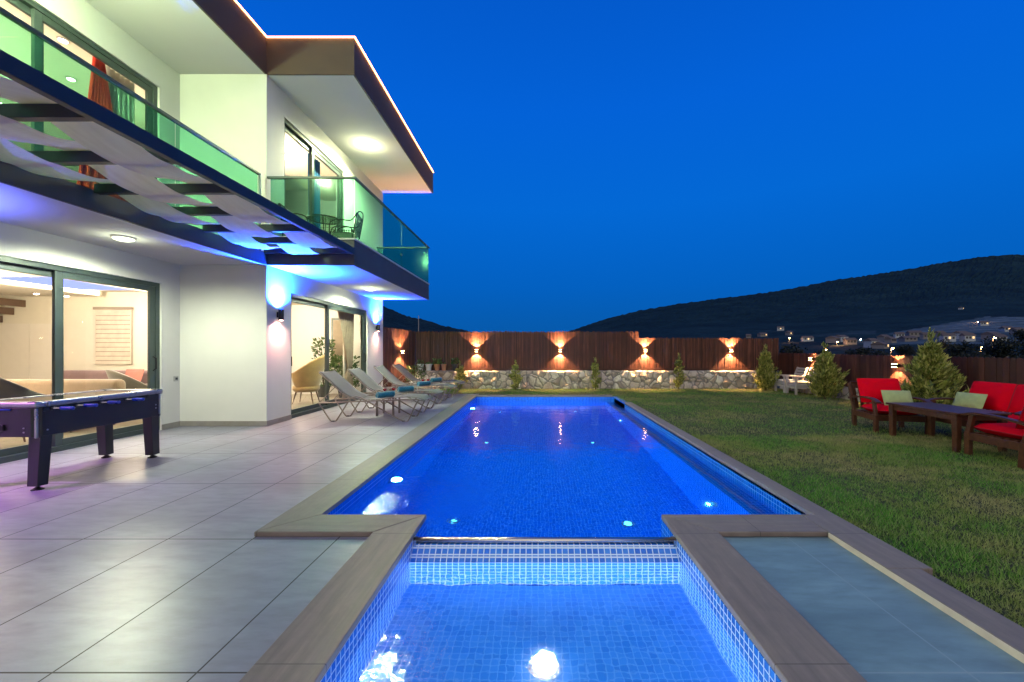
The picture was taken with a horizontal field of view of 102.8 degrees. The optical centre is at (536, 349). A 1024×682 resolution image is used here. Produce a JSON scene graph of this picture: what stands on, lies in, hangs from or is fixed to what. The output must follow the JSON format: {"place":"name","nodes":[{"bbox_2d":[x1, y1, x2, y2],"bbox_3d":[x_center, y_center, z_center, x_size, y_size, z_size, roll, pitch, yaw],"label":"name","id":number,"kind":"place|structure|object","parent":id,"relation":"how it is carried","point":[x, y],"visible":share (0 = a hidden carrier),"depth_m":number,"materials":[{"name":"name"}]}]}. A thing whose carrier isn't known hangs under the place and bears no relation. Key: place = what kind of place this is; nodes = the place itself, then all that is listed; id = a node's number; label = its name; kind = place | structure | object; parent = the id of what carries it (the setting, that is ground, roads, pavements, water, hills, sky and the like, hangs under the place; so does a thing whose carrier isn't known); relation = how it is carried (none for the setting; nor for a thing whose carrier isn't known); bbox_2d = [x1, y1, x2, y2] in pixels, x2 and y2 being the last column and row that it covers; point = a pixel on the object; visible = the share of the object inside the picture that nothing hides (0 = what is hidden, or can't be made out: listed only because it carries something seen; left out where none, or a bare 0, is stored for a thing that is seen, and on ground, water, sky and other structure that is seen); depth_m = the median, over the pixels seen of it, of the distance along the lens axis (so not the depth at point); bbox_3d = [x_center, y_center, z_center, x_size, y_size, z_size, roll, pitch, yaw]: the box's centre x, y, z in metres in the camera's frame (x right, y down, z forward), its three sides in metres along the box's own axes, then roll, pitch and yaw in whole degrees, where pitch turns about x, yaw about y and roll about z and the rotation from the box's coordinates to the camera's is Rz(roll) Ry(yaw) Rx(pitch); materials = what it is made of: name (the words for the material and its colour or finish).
{"place":"outdoors","nodes":[
{"label":"outdoors","id":0,"kind":"place"},
{"bbox_2d":[61,165,78,183],"bbox_3d":[-9.300,-2.810,8.885,1.800,2.200,0.630,0,0,0],"label":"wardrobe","id":1,"kind":"object","parent":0,"point":[74,168],"visible":0.02,"depth_m":8.57,"materials":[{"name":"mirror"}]},
{"bbox_2d":[0,394,338,448],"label":"indoor floor","id":2,"kind":"structure","parent":0,"point":[8,442],"depth_m":7.23,"materials":[{"name":"tile"}]},
{"bbox_2d":[0,377,44,441],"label":"indoor armchair","id":3,"kind":"object","parent":2,"relation":"on","point":[9,389],"visible":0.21,"depth_m":5.44,"materials":[{"name":"grey fabric"}]},
{"bbox_2d":[6,379,125,432],"bbox_3d":[-8.450,0.925,6.920,2.220,0.811,0.880,0,0,0],"label":"sofa","id":4,"kind":"object","parent":2,"relation":"on","point":[43,386],"visible":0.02,"depth_m":7.14,"materials":[{"name":"beige fabric"}]},
{"bbox_2d":[63,370,146,384],"bbox_3d":[-9.600,0.895,8.920,2.320,0.871,0.880,0,0,0],"label":"sofa","id":5,"kind":"object","parent":2,"relation":"on","point":[84,374],"visible":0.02,"depth_m":9.14,"materials":[{"name":"fabric"}]},
{"bbox_2d":[125,369,143,381],"bbox_3d":[-8.850,0.620,8.950,0.400,0.380,0.178,0,0,0],"label":"sofa cushion","id":6,"kind":"object","parent":5,"relation":"on","point":[136,374],"visible":0.49,"depth_m":8.94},
{"bbox_2d":[105,369,146,388],"bbox_3d":[-7.793,0.851,7.825,0.702,0.984,0.656,0,0,30],"label":"indoor armchair","id":7,"kind":"object","parent":2,"relation":"on","point":[131,383],"visible":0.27,"depth_m":7.60,"materials":[{"name":"grey fabric"}]},
{"bbox_2d":[291,355,324,403],"bbox_3d":[-5.647,0.721,10.218,0.810,1.221,0.861,0,0,-10],"label":"indoor armchair","id":8,"kind":"object","parent":2,"relation":"on","point":[307,377],"visible":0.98,"depth_m":9.95,"materials":[{"name":"yellow fabric"}]},
{"bbox_2d":[311,336,336,396],"bbox_3d":[-6.058,0.465,11.618,0.779,1.726,0.766,0,0,0],"label":"indoor plant","id":9,"kind":"object","parent":2,"relation":"on","point":[321,391],"visible":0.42,"depth_m":11.53,"materials":[{"name":"green plant"}]},
{"bbox_2d":[329,354,359,397],"bbox_3d":[-5.354,0.716,11.364,0.904,1.224,0.928,0,0,0],"label":"indoor plant","id":10,"kind":"object","parent":2,"relation":"on","point":[337,360],"visible":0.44,"depth_m":11.26,"materials":[{"name":"green plant"}]},
{"bbox_2d":[0,394,478,681],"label":"deck","id":11,"kind":"structure","parent":0,"point":[128,560],"depth_m":2.74,"materials":[{"name":"tile"}]},
{"bbox_2d":[0,389,162,490],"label":"air hockey table","id":12,"kind":"object","parent":11,"relation":"on","point":[39,421],"visible":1,"depth_m":4.20,"materials":[{"name":"black laminate"}]},
{"bbox_2d":[0,0,433,463],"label":"villa","id":13,"kind":"object","parent":11,"relation":"on","point":[228,88],"visible":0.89,"depth_m":7.17,"materials":[{"name":"white paint"}]},
{"bbox_2d":[0,324,63,378],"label":"cupboard doors","id":14,"kind":"structure","parent":13,"relation":"in","point":[25,349],"depth_m":9.50,"materials":[{"name":"wood"}]},
{"bbox_2d":[56,36,69,43],"bbox_3d":[-6.900,-4.500,5.950,0.130,0.039,0.130,0,0,0],"label":"ceiling spot","id":15,"kind":"object","parent":13,"relation":"attached to","point":[63,40],"visible":1,"depth_m":5.93,"materials":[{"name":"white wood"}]},
{"bbox_2d":[0,255,159,463],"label":"sliding door","id":16,"kind":"structure","parent":13,"relation":"in","point":[58,273],"depth_m":5.51,"materials":[{"name":"black metal"}]},
{"bbox_2d":[5,0,157,179],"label":"sliding door","id":17,"kind":"structure","parent":13,"relation":"in","point":[39,16],"depth_m":5.52,"materials":[{"name":"metal"}]},
{"bbox_2d":[77,56,128,202],"bbox_3d":[-6.560,-3.055,6.235,0.076,2.651,0.975,0,0,0],"label":"curtain","id":18,"kind":"object","parent":13,"relation":"hanging from","point":[99,92],"visible":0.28,"depth_m":6.08,"materials":[{"name":"fabric"}]},
{"bbox_2d":[93,307,133,363],"bbox_3d":[-9.900,-0.330,9.550,0.900,1.340,0.060,0,0,0],"label":"roman blind","id":19,"kind":"object","parent":13,"relation":"attached to","point":[113,335],"visible":1,"depth_m":9.55,"materials":[{"name":"fabric"}]},
{"bbox_2d":[105,66,134,123],"bbox_3d":[-6.640,-3.055,6.530,0.076,2.650,0.466,0,0,0],"label":"curtain","id":20,"kind":"object","parent":13,"relation":"hanging from","point":[123,104],"visible":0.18,"depth_m":6.54,"materials":[{"name":"fabric"}]},
{"bbox_2d":[110,234,136,241],"bbox_3d":[-5.460,-1.463,5.400,0.250,0.054,0.250,0,0,0],"label":"ceiling light","id":21,"kind":"object","parent":13,"relation":"attached to","point":[122,238],"visible":1,"depth_m":5.34,"materials":[{"name":"white plastic"}]},
{"bbox_2d":[0,49,354,254],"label":"pergola","id":22,"kind":"object","parent":13,"relation":"attached to","point":[109,145],"visible":1,"depth_m":3.73,"materials":[{"name":"metal"}]},
{"bbox_2d":[277,309,283,320],"bbox_3d":[-4.678,-0.640,7.460,0.115,0.216,0.090,0,0,0],"label":"wall lamp","id":23,"kind":"object","parent":13,"relation":"attached to","point":[280,314],"visible":1,"depth_m":7.42,"materials":[{"name":"black metal"}]},
{"bbox_2d":[284,118,342,237],"bbox_3d":[-4.830,-3.090,8.875,0.120,2.579,2.390,0,0,0],"label":"sliding door","id":24,"kind":"structure","parent":13,"relation":"in","point":[289,129],"depth_m":8.77,"materials":[{"name":"metal"}]},
{"bbox_2d":[308,153,320,228],"bbox_3d":[-5.060,-3.090,9.300,0.076,2.540,0.505,0,0,0],"label":"curtain","id":25,"kind":"object","parent":13,"relation":"hanging from","point":[317,190],"visible":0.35,"depth_m":9.36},
{"bbox_2d":[305,215,335,236],"bbox_3d":[-6.300,-3.460,12.352,1.400,1.200,0.056,0,0,0],"label":"chair","id":26,"kind":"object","parent":13,"relation":"attached to","point":[327,219],"depth_m":12.33,"materials":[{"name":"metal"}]},
{"bbox_2d":[306,214,341,234],"bbox_3d":[-4.080,-2.156,7.850,0.604,0.715,0.604,0,0,0],"label":"balcony table","id":27,"kind":"object","parent":13,"relation":"on","point":[323,223],"visible":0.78,"depth_m":7.78,"materials":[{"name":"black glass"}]},
{"bbox_2d":[291,293,365,417],"bbox_3d":[-4.808,0.120,9.660,0.164,2.440,3.560,0,0,0],"label":"sliding door","id":28,"kind":"structure","parent":13,"relation":"in","point":[295,298],"depth_m":9.40,"materials":[{"name":"black metal"}]},
{"bbox_2d":[331,318,342,367],"bbox_3d":[-5.950,-0.210,12.351,0.500,1.500,0.058,0,0,0],"label":"indoor window","id":29,"kind":"structure","parent":13,"relation":"attached to","point":[336,334],"depth_m":12.32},
{"bbox_2d":[324,225,352,237],"bbox_3d":[-4.158,-2.247,8.594,0.503,0.892,0.553,0,0,-10],"label":"balcony chair","id":30,"kind":"object","parent":13,"relation":"on","point":[344,230],"visible":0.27,"depth_m":8.81,"materials":[{"name":"black metal"}]},
{"bbox_2d":[343,347,345,378],"bbox_3d":[-5.160,0.080,11.160,0.076,2.480,0.526,0,0,0],"label":"curtain","id":31,"kind":"object","parent":13,"relation":"hanging from","point":[344,365],"visible":0.08,"depth_m":10.91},
{"bbox_2d":[338,311,353,396],"bbox_3d":[-5.080,0.080,10.889,0.076,2.482,1.010,0,0,0],"label":"curtain","id":32,"kind":"object","parent":13,"relation":"hanging from","point":[346,320],"visible":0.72,"depth_m":10.96,"materials":[{"name":"fabric"}]},
{"bbox_2d":[329,211,363,239],"bbox_3d":[-3.676,-2.247,7.958,0.553,0.892,0.503,0,0,-10],"label":"balcony chair","id":33,"kind":"object","parent":13,"relation":"on","point":[358,223],"visible":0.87,"depth_m":7.90,"materials":[{"name":"black metal"}]},
{"bbox_2d":[361,142,372,148],"bbox_3d":[-4.000,-4.808,9.640,0.250,0.064,0.250,0,0,0],"label":"ceiling light","id":34,"kind":"object","parent":13,"relation":"attached to","point":[367,145],"visible":1,"depth_m":9.58,"materials":[{"name":"white glass"}]},
{"bbox_2d":[317,370,431,421],"bbox_3d":[-3.094,0.880,7.920,1.993,0.955,0.636,0,0,0],"label":"sun lounger","id":35,"kind":"object","parent":11,"relation":"on","point":[340,382],"visible":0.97,"depth_m":7.84,"materials":[{"name":"white fabric"}]},
{"bbox_2d":[375,391,394,397],"bbox_3d":[-2.923,0.863,7.893,0.136,0.127,0.342,0,0,43],"label":"rolled towel","id":36,"kind":"object","parent":35,"relation":"on","point":[385,394],"visible":1,"depth_m":7.83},
{"bbox_2d":[376,394,401,415],"bbox_3d":[-3.070,1.135,8.470,0.400,0.410,0.440,0,0,0],"label":"side table","id":37,"kind":"object","parent":11,"relation":"on","point":[399,406],"visible":0.5,"depth_m":8.55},
{"bbox_2d":[345,368,444,411],"bbox_3d":[-3.098,0.880,9.052,1.993,0.955,0.636,0,0,0],"label":"sun lounger","id":38,"kind":"object","parent":11,"relation":"on","point":[363,377],"visible":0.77,"depth_m":9.01,"materials":[{"name":"white fabric"}]},
{"bbox_2d":[397,386,413,391],"bbox_3d":[-2.894,0.863,9.032,0.342,0.127,0.136,0,0,-38],"label":"rolled towel","id":39,"kind":"object","parent":38,"relation":"on","point":[405,388],"visible":0.98,"depth_m":8.98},
{"bbox_2d":[373,365,456,403],"bbox_3d":[-3.105,0.880,10.493,1.993,0.955,0.636,0,0,0],"label":"sun lounger","id":40,"kind":"object","parent":11,"relation":"on","point":[388,375],"visible":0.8,"depth_m":10.46,"materials":[{"name":"white fabric"}]},
{"bbox_2d":[417,381,430,385],"bbox_3d":[-2.892,0.863,10.473,0.136,0.127,0.342,0,0,40],"label":"rolled towel","id":41,"kind":"object","parent":40,"relation":"on","point":[424,383],"visible":1,"depth_m":10.42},
{"bbox_2d":[391,364,465,397],"bbox_3d":[-3.081,0.880,11.762,1.993,0.955,0.636,0,0,0],"label":"sun lounger","id":42,"kind":"object","parent":11,"relation":"on","point":[407,374],"visible":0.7,"depth_m":11.72,"materials":[{"name":"white fabric"}]},
{"bbox_2d":[278,203,315,235],"bbox_3d":[-4.464,-2.247,7.612,0.553,0.892,0.503,0,0,-10],"label":"balcony chair","id":43,"kind":"object","parent":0,"point":[293,213],"visible":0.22,"depth_m":7.41,"materials":[{"name":"black metal"}]},
{"bbox_2d":[320,535,781,681],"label":"spa basin","id":44,"kind":"object","parent":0,"point":[762,669],"visible":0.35,"depth_m":2.81,"materials":[{"name":"tile"}]},
{"bbox_2d":[413,536,676,546],"bbox_3d":[0.058,1.355,2.900,1.895,0.049,0.070,0,0,0],"label":"overflow bar","id":45,"kind":"object","parent":44,"relation":"attached to","point":[418,539],"visible":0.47,"depth_m":2.88,"materials":[{"name":"metal"}]},
{"bbox_2d":[339,563,759,681],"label":"spa water","id":46,"kind":"structure","parent":44,"relation":"in","point":[547,622],"depth_m":2.14,"materials":[{"name":"liquid"}]},
{"bbox_2d":[236,0,1023,331],"label":"sky","id":47,"kind":"structure","parent":0,"point":[591,161],"materials":[{"name":"blue"}]},
{"bbox_2d":[383,254,1023,361],"bbox_3d":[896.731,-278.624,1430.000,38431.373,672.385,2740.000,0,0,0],"label":"hills","id":48,"kind":"structure","parent":0,"point":[936,296],"depth_m":879.49,"materials":[{"name":"plant"}]},
{"bbox_2d":[801,336,813,341],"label":"village house","id":49,"kind":"structure","parent":48,"relation":"on","point":[806,338],"depth_m":327.60,"materials":[{"name":"white paint"}]},
{"bbox_2d":[826,336,839,342],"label":"village house","id":50,"kind":"structure","parent":48,"relation":"on","point":[832,339],"depth_m":287.44,"materials":[{"name":"white paint"}]},
{"bbox_2d":[843,338,856,344],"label":"village house","id":51,"kind":"structure","parent":48,"relation":"on","point":[849,341],"depth_m":260.19,"materials":[{"name":"white paint"}]},
{"bbox_2d":[863,338,879,347],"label":"village house","id":52,"kind":"structure","parent":48,"relation":"on","point":[867,342],"depth_m":225.04,"materials":[{"name":"white paint"}]},
{"bbox_2d":[870,341,888,348],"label":"village house","id":53,"kind":"structure","parent":48,"relation":"on","point":[879,345],"depth_m":213.18,"materials":[{"name":"white paint"}]},
{"bbox_2d":[884,337,896,342],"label":"village house","id":54,"kind":"structure","parent":48,"relation":"on","point":[890,339],"depth_m":260.67,"materials":[{"name":"white paint"}]},
{"bbox_2d":[893,332,904,337],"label":"village house","id":55,"kind":"structure","parent":48,"relation":"on","point":[897,334],"depth_m":302.96,"materials":[{"name":"white paint"}]},
{"bbox_2d":[898,336,917,341],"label":"village house","id":56,"kind":"structure","parent":48,"relation":"on","point":[907,338],"depth_m":264.69,"materials":[{"name":"white paint"}]},
{"bbox_2d":[905,330,921,336],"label":"village house","id":57,"kind":"structure","parent":48,"relation":"on","point":[916,333],"depth_m":302.22,"materials":[{"name":"white paint"}]},
{"bbox_2d":[919,332,932,338],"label":"village house","id":58,"kind":"structure","parent":48,"relation":"on","point":[923,335],"depth_m":276.87,"materials":[{"name":"white paint"}]},
{"bbox_2d":[939,333,956,341],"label":"village house","id":59,"kind":"structure","parent":48,"relation":"on","point":[951,337],"depth_m":245.21,"materials":[{"name":"white paint"}]},
{"bbox_2d":[958,333,975,340],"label":"village house","id":60,"kind":"structure","parent":48,"relation":"on","point":[967,336],"depth_m":240.45,"materials":[{"name":"white paint"}]},
{"bbox_2d":[981,332,1000,339],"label":"village house","id":61,"kind":"structure","parent":48,"relation":"on","point":[985,335],"depth_m":246.53,"materials":[{"name":"white paint"}]},
{"bbox_2d":[989,334,1007,340],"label":"village house","id":62,"kind":"structure","parent":48,"relation":"on","point":[992,336],"depth_m":233.83,"materials":[{"name":"white paint"}]},
{"bbox_2d":[998,326,1011,331],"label":"village house","id":63,"kind":"structure","parent":48,"relation":"on","point":[1003,328],"depth_m":312.29,"materials":[{"name":"white paint"}]},
{"bbox_2d":[1008,327,1023,334],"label":"village house","id":64,"kind":"structure","parent":48,"relation":"on","point":[1014,329],"depth_m":280.84,"materials":[{"name":"white paint"}]},
{"bbox_2d":[396,387,1023,627],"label":"lawn","id":65,"kind":"structure","parent":0,"point":[891,542],"depth_m":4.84,"materials":[{"name":"plant"}]},
{"bbox_2d":[383,327,414,389],"bbox_3d":[-4.588,0.412,13.623,0.153,2.257,2.042,0,0,11],"label":"wooden fence","id":66,"kind":"object","parent":65,"relation":"on","point":[395,341],"visible":0.59,"depth_m":13.41,"materials":[{"name":"wood"}]},
{"bbox_2d":[454,361,467,389],"bbox_3d":[-2.620,0.873,13.917,0.523,1.073,0.494,0,0,23],"label":"conifer","id":67,"kind":"object","parent":65,"relation":"on","point":[460,374],"visible":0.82,"depth_m":13.91,"materials":[{"name":"green plant"}]},
{"bbox_2d":[508,359,522,389],"bbox_3d":[-0.705,0.860,13.853,0.514,1.100,0.503,0,0,0],"label":"conifer","id":68,"kind":"object","parent":65,"relation":"on","point":[516,380],"visible":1,"depth_m":13.84,"materials":[{"name":"green plant"}]},
{"bbox_2d":[328,396,804,536],"bbox_3d":[0.285,2.139,7.350,4.070,1.601,8.820,0,0,0],"label":"pool basin","id":69,"kind":"object","parent":65,"relation":"in","point":[366,489],"visible":0.03,"depth_m":4.94,"materials":[{"name":"tile"}]},
{"bbox_2d":[255,395,826,536],"bbox_3d":[0.071,1.319,7.385,4.177,0.038,8.930,0,0,0],"label":"pool coping","id":70,"kind":"object","parent":69,"relation":"on","point":[723,525],"visible":0.88,"depth_m":3.04,"materials":[{"name":"stone"}]},
{"bbox_2d":[346,401,782,536],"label":"pool water","id":71,"kind":"structure","parent":69,"relation":"in","point":[545,469],"depth_m":4.60,"materials":[{"name":"liquid"}]},
{"bbox_2d":[239,395,1023,681],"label":"pool coping","id":72,"kind":"object","parent":69,"relation":"on","point":[790,642],"visible":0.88,"depth_m":2.23,"materials":[{"name":"stone"}]},
{"bbox_2d":[415,370,773,388],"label":"stone wall","id":73,"kind":"structure","parent":65,"relation":"on","point":[612,379],"depth_m":14.41,"materials":[{"name":"stone"}]},
{"bbox_2d":[432,357,442,370],"bbox_3d":[-3.520,0.500,14.496,0.388,0.469,0.391,0,0,0],"label":"flower pot","id":74,"kind":"object","parent":73,"relation":"on","point":[436,365],"visible":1,"depth_m":14.44,"materials":[{"name":"ceramic"}]},
{"bbox_2d":[450,357,458,370],"bbox_3d":[-2.899,0.497,14.498,0.344,0.476,0.318,0,0,-26],"label":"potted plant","id":75,"kind":"object","parent":73,"relation":"on","point":[454,366],"visible":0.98,"depth_m":14.44,"materials":[{"name":"green plant"}]},
{"bbox_2d":[416,331,638,370],"bbox_3d":[-0.335,0.129,14.681,7.991,1.622,0.147,0,0,0],"label":"wooden fence","id":76,"kind":"object","parent":73,"relation":"on","point":[536,349],"visible":0.89,"depth_m":14.62,"materials":[{"name":"wood"}]},
{"bbox_2d":[416,368,775,369],"bbox_3d":[2.150,0.685,14.590,12.900,0.050,0.020,0,0,0],"label":"bottom rail","id":77,"kind":"object","parent":73,"relation":"on","point":[601,368],"visible":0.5,"depth_m":14.58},
{"bbox_2d":[639,337,778,372],"bbox_3d":[6.162,0.247,14.682,4.997,1.386,0.147,0,0,0],"label":"wooden fence","id":78,"kind":"object","parent":73,"relation":"on","point":[697,353],"visible":0.84,"depth_m":14.62,"materials":[{"name":"wood"}]},
{"bbox_2d":[590,357,601,389],"bbox_3d":[2.015,0.820,13.997,0.442,1.181,0.431,0,0,21],"label":"conifer","id":79,"kind":"object","parent":65,"relation":"on","point":[594,366],"visible":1,"depth_m":13.99,"materials":[{"name":"green plant"}]},
{"bbox_2d":[673,353,686,389],"bbox_3d":[4.909,0.739,14.032,0.506,1.343,0.500,0,0,0],"label":"conifer","id":80,"kind":"object","parent":65,"relation":"on","point":[678,381],"visible":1,"depth_m":13.99,"materials":[{"name":"green plant"}]},
{"bbox_2d":[752,344,781,390],"bbox_3d":[7.698,0.588,13.691,0.850,1.644,0.801,0,0,0],"label":"conifer","id":81,"kind":"object","parent":65,"relation":"on","point":[766,373],"visible":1,"depth_m":13.57,"materials":[{"name":"green plant"}]},
{"bbox_2d":[774,367,808,392],"bbox_3d":[8.261,0.966,13.266,0.782,0.808,0.620,0,0,4],"label":"white armchair","id":82,"kind":"object","parent":65,"relation":"on","point":[782,382],"visible":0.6,"depth_m":13.16,"materials":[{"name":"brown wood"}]},
{"bbox_2d":[785,368,815,394],"bbox_3d":[8.241,0.966,12.613,0.782,0.808,0.620,0,0,7],"label":"white armchair","id":83,"kind":"object","parent":65,"relation":"on","point":[795,384],"visible":0.66,"depth_m":12.56,"materials":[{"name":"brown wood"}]},
{"bbox_2d":[804,341,849,398],"bbox_3d":[8.038,0.577,11.434,1.056,1.667,0.994,0,0,0],"label":"conifer","id":84,"kind":"object","parent":65,"relation":"on","point":[826,377],"visible":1,"depth_m":11.26,"materials":[{"name":"green plant"}]},
{"bbox_2d":[847,378,932,434],"bbox_3d":[6.030,0.940,7.029,0.805,0.865,0.928,0,0,12],"label":"garden armchair","id":85,"kind":"object","parent":65,"relation":"on","point":[876,410],"visible":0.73,"depth_m":7.16,"materials":[{"name":"fabric"}]},
{"bbox_2d":[881,390,912,404],"bbox_3d":[6.060,0.810,6.860,0.420,0.247,0.160,0,0,14],"label":"throw pillow","id":86,"kind":"object","parent":85,"relation":"on","point":[895,396],"visible":0.77,"depth_m":6.83,"materials":[{"name":"green fabric"}]},
{"bbox_2d":[780,386,1009,412],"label":"stone wall","id":87,"kind":"structure","parent":65,"relation":"on","point":[844,394],"depth_m":11.36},
{"bbox_2d":[779,353,1023,392],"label":"wooden fence","id":88,"kind":"object","parent":87,"relation":"on","point":[1001,370],"visible":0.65,"depth_m":9.85,"materials":[{"name":"wood"}]},
{"bbox_2d":[899,327,969,404],"bbox_3d":[8.117,0.464,8.412,1.186,1.893,1.147,0,0,0],"label":"conifer","id":89,"kind":"object","parent":65,"relation":"on","point":[932,370],"visible":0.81,"depth_m":8.27,"materials":[{"name":"green plant"}]},
{"bbox_2d":[886,402,1011,452],"bbox_3d":[5.930,1.104,5.960,0.720,0.532,1.120,0,0,0],"label":"garden table","id":90,"kind":"object","parent":65,"relation":"on","point":[933,411],"visible":0.86,"depth_m":5.77,"materials":[{"name":"brown wood"}]},
{"bbox_2d":[928,381,1023,431],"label":"garden sofa","id":91,"kind":"object","parent":65,"relation":"on","point":[1005,397],"visible":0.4,"depth_m":6.22,"materials":[{"name":"fabric"}]},
{"bbox_2d":[952,392,987,408],"bbox_3d":[6.860,0.810,6.480,0.160,0.247,0.420,0,0,-6],"label":"throw pillow","id":92,"kind":"object","parent":91,"relation":"on","point":[970,400],"visible":0.84,"depth_m":6.42,"materials":[{"name":"green fabric"}]},
{"bbox_2d":[959,406,1023,468],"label":"garden armchair","id":93,"kind":"object","parent":65,"relation":"on","point":[1008,435],"visible":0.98,"depth_m":5.02,"materials":[{"name":"brown wood"}]},
{"bbox_3d":[-3.965,1.282,13.504,1.088,0.273,1.261,0,0,0],"label":"pebble bed","id":94,"kind":"object","parent":65,"relation":"on","visible":0},
{"bbox_2d":[404,364,426,388],"bbox_3d":[-3.959,0.889,13.287,0.752,0.901,0.729,0,0,0],"label":"shrub","id":95,"kind":"object","parent":94,"relation":"on","point":[412,370],"visible":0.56,"depth_m":13.24,"materials":[{"name":"green plant"}]},
{"bbox_2d":[724,537,1023,681],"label":"side terrace","id":96,"kind":"structure","parent":0,"point":[867,621],"depth_m":2.04,"materials":[{"name":"tile"}]},
{"bbox_2d":[828,533,1023,662],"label":"coping lip","id":97,"kind":"object","parent":96,"relation":"on","point":[1003,646],"visible":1,"depth_m":2.12,"materials":[{"name":"stone"}]},
{"label":"ground","id":98,"kind":"structure","parent":0,"visible":0},
{"bbox_2d":[779,343,807,353],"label":"tree","id":99,"kind":"object","parent":98,"relation":"on","point":[791,350],"visible":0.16,"depth_m":74.17,"materials":[{"name":"green plant"}]},
{"bbox_2d":[839,346,874,354],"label":"tree","id":100,"kind":"object","parent":98,"relation":"on","point":[861,351],"visible":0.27,"depth_m":78.25,"materials":[{"name":"green plant"}]},
{"bbox_2d":[868,349,893,355],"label":"tree","id":101,"kind":"object","parent":98,"relation":"on","point":[879,352],"visible":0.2,"depth_m":69.33,"materials":[{"name":"green plant"}]},
{"bbox_2d":[895,344,916,355],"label":"tree","id":102,"kind":"object","parent":98,"relation":"on","point":[908,350],"visible":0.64,"depth_m":94.91,"materials":[{"name":"green plant"}]},
{"bbox_2d":[936,338,951,351],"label":"tree","id":103,"kind":"object","parent":98,"relation":"on","point":[944,345],"visible":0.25,"depth_m":118.71,"materials":[{"name":"green plant"}]},
{"bbox_2d":[942,340,981,356],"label":"tree","id":104,"kind":"object","parent":98,"relation":"on","point":[958,349],"visible":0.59,"depth_m":79.31,"materials":[{"name":"green plant"}]},
{"bbox_2d":[960,348,995,357],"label":"tree","id":105,"kind":"object","parent":98,"relation":"on","point":[982,354],"visible":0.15,"depth_m":54.93,"materials":[{"name":"green plant"}]},
{"bbox_2d":[979,336,1023,358],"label":"tree","id":106,"kind":"object","parent":98,"relation":"on","point":[999,348],"visible":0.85,"depth_m":67.17,"materials":[{"name":"green plant"}]},
{"bbox_2d":[1009,329,1023,357],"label":"tree","id":107,"kind":"object","parent":98,"relation":"on","point":[1018,333],"visible":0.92,"depth_m":76.00,"materials":[{"name":"green plant"}]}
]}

